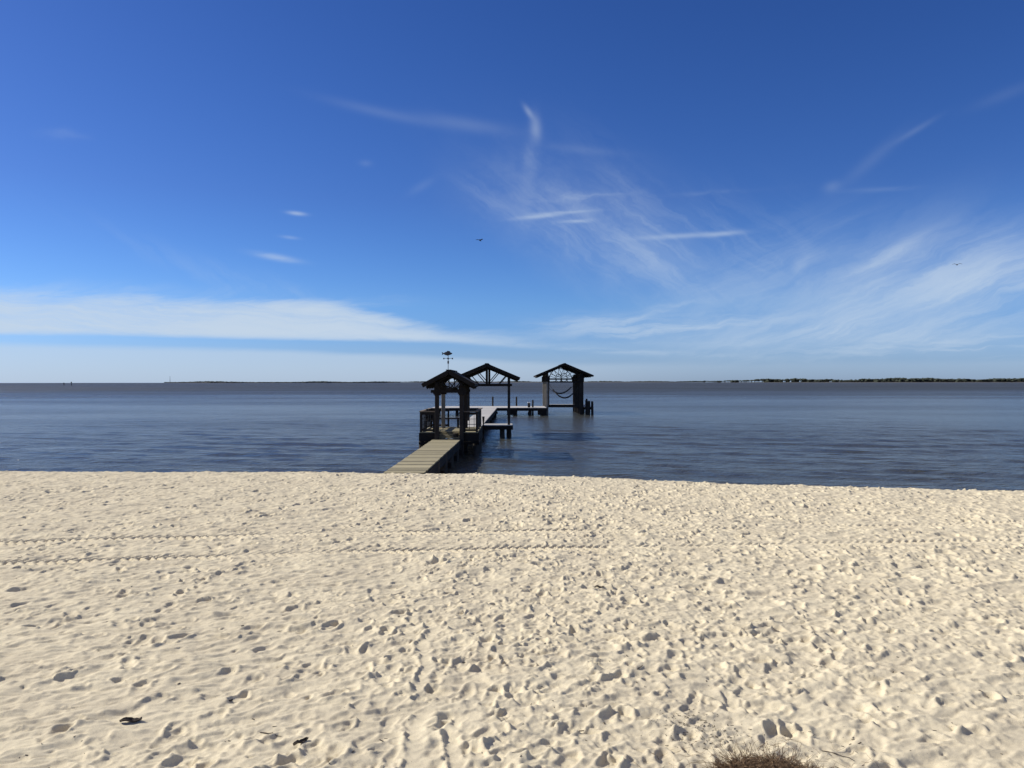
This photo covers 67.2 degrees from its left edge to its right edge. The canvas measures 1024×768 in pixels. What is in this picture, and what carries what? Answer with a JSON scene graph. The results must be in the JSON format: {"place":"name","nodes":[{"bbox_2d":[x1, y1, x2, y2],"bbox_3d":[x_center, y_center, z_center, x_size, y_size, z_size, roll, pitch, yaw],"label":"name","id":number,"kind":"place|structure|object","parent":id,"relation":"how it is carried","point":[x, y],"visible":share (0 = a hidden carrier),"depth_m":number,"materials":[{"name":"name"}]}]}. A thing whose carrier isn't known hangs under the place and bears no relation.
{"place":"outdoors","nodes":[
{"label":"outdoors","id":0,"kind":"place"},
{"bbox_2d":[413,382,586,382],"bbox_3d":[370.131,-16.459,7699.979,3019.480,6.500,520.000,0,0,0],"label":"shore","id":1,"kind":"structure","parent":0,"point":[496,382],"depth_m":7477.64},
{"bbox_2d":[410,381,702,381],"bbox_3d":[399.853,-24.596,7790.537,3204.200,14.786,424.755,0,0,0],"label":"distant trees","id":2,"kind":"object","parent":1,"relation":"on","point":[592,381],"visible":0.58,"depth_m":7646.82,"materials":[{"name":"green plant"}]},
{"bbox_2d":[0,470,1023,767],"bbox_3d":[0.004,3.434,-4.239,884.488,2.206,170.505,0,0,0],"label":"sand","id":3,"kind":"structure","parent":0,"point":[908,602],"depth_m":7.69,"materials":[{"name":"beige sand"}]},
{"bbox_2d":[119,717,141,721],"bbox_3d":[-2.685,2.366,5.424,0.144,0.033,0.062,0,0,0],"label":"bark scrap","id":4,"kind":"object","parent":3,"relation":"on","point":[130,719],"visible":1,"depth_m":5.43,"materials":[{"name":"wood"}]},
{"bbox_2d":[293,737,308,745],"bbox_3d":[-1.399,2.365,5.097,0.045,0.027,0.114,0,0,38],"label":"bark scrap","id":5,"kind":"object","parent":3,"relation":"on","point":[303,740],"visible":1,"depth_m":5.10,"materials":[{"name":"wood"}]},
{"bbox_2d":[15,483,1018,767],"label":"wrack crumbs","id":6,"kind":"object","parent":3,"relation":"on","point":[651,723],"visible":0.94,"depth_m":5.35,"materials":[{"name":"brown plant"}]},
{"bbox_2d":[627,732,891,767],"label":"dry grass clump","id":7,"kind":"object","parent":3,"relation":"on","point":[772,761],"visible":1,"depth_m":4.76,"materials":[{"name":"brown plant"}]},
{"bbox_2d":[822,750,853,760],"bbox_3d":[2.118,2.411,4.998,0.218,0.020,0.015,0,0,44],"label":"twig","id":8,"kind":"object","parent":3,"relation":"on","point":[837,754],"visible":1,"depth_m":5.01,"materials":[{"name":"wood"}]},
{"bbox_2d":[0,382,1023,490],"bbox_3d":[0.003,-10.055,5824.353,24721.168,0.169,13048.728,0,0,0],"label":"water","id":9,"kind":"structure","parent":0,"point":[959,436],"depth_m":49.73,"materials":[{"name":"blue liquid"}]},
{"bbox_2d":[384,397,593,473],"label":"wooden pier","id":10,"kind":"structure","parent":9,"relation":"in","point":[431,454],"depth_m":32.40,"materials":[{"name":"brown wood"}]},
{"bbox_2d":[424,409,434,428],"bbox_3d":[-3.618,1.567,34.016,0.470,0.920,0.485,0,0,0],"label":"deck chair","id":11,"kind":"object","parent":10,"relation":"on","point":[427,418],"visible":0.32,"depth_m":34.23,"materials":[{"name":"brown wood"}]},
{"bbox_2d":[439,418,458,427],"bbox_3d":[-3.048,1.795,35.704,1.400,0.455,0.360,0,0,0],"label":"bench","id":12,"kind":"object","parent":10,"relation":"on","point":[454,418],"visible":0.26,"depth_m":35.55,"materials":[{"name":"brown wood"}]},
{"bbox_2d":[421,370,478,456],"bbox_3d":[-2.638,2.336,33.880,2.259,5.880,3.950,0,0,0],"label":"gable shelter","id":13,"kind":"object","parent":10,"relation":"attached to","point":[439,385],"visible":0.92,"depth_m":32.26,"materials":[{"name":"brown wood"}]},
{"bbox_2d":[442,351,452,363],"bbox_3d":[-2.692,-0.978,32.098,0.346,0.815,0.346,0,0,-45],"label":"weathervane","id":14,"kind":"object","parent":13,"relation":"on","point":[447,353],"visible":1,"depth_m":32.08,"materials":[{"name":"metal"}]},
{"bbox_2d":[419,408,481,431],"bbox_3d":[-2.668,1.582,34.404,2.500,0.885,3.940,0,0,0],"label":"deck railing","id":15,"kind":"object","parent":10,"relation":"on","point":[425,412],"visible":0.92,"depth_m":32.48,"materials":[{"name":"brown wood"}]},
{"bbox_2d":[462,363,519,437],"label":"gable shelter","id":16,"kind":"object","parent":10,"relation":"attached to","point":[487,367],"visible":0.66,"depth_m":43.38,"materials":[{"name":"brown wood"}]},
{"bbox_2d":[534,363,593,414],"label":"gable shelter","id":17,"kind":"object","parent":10,"relation":"on","point":[578,377],"visible":0.88,"depth_m":74.75,"materials":[{"name":"brown wood"}]},
{"bbox_2d":[549,383,574,393],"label":"hammock","id":18,"kind":"object","parent":17,"relation":"hanging from","point":[562,392],"visible":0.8,"depth_m":78.27,"materials":[{"name":"fabric"}]},
{"bbox_2d":[549,384,577,398],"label":"hammock","id":19,"kind":"object","parent":17,"relation":"hanging from","point":[563,397],"visible":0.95,"depth_m":75.49,"materials":[{"name":"fabric"}]},
{"bbox_2d":[0,0,1023,382],"label":"sky","id":20,"kind":"structure","parent":0,"point":[191,190],"materials":[{"name":"blue"}]},
{"bbox_2d":[711,382,961,382],"bbox_3d":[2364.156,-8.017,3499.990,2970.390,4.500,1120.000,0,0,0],"label":"shore","id":21,"kind":"structure","parent":0,"point":[838,382],"depth_m":3475.31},
{"bbox_2d":[703,378,1023,382],"bbox_3d":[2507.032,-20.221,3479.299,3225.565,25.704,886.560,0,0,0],"label":"distant pine wood","id":22,"kind":"object","parent":21,"relation":"on","point":[906,380],"visible":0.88,"depth_m":3501.32,"materials":[{"name":"green plant"}]},
{"bbox_3d":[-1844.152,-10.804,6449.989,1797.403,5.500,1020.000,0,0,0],"label":"far shore","id":23,"kind":"structure","parent":0,"visible":0},
{"bbox_2d":[164,381,399,382],"bbox_3d":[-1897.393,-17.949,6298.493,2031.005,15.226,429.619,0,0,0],"label":"distant trees","id":24,"kind":"object","parent":23,"relation":"on","point":[285,382],"visible":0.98,"depth_m":6125.30,"materials":[{"name":"green plant"}]}
]}

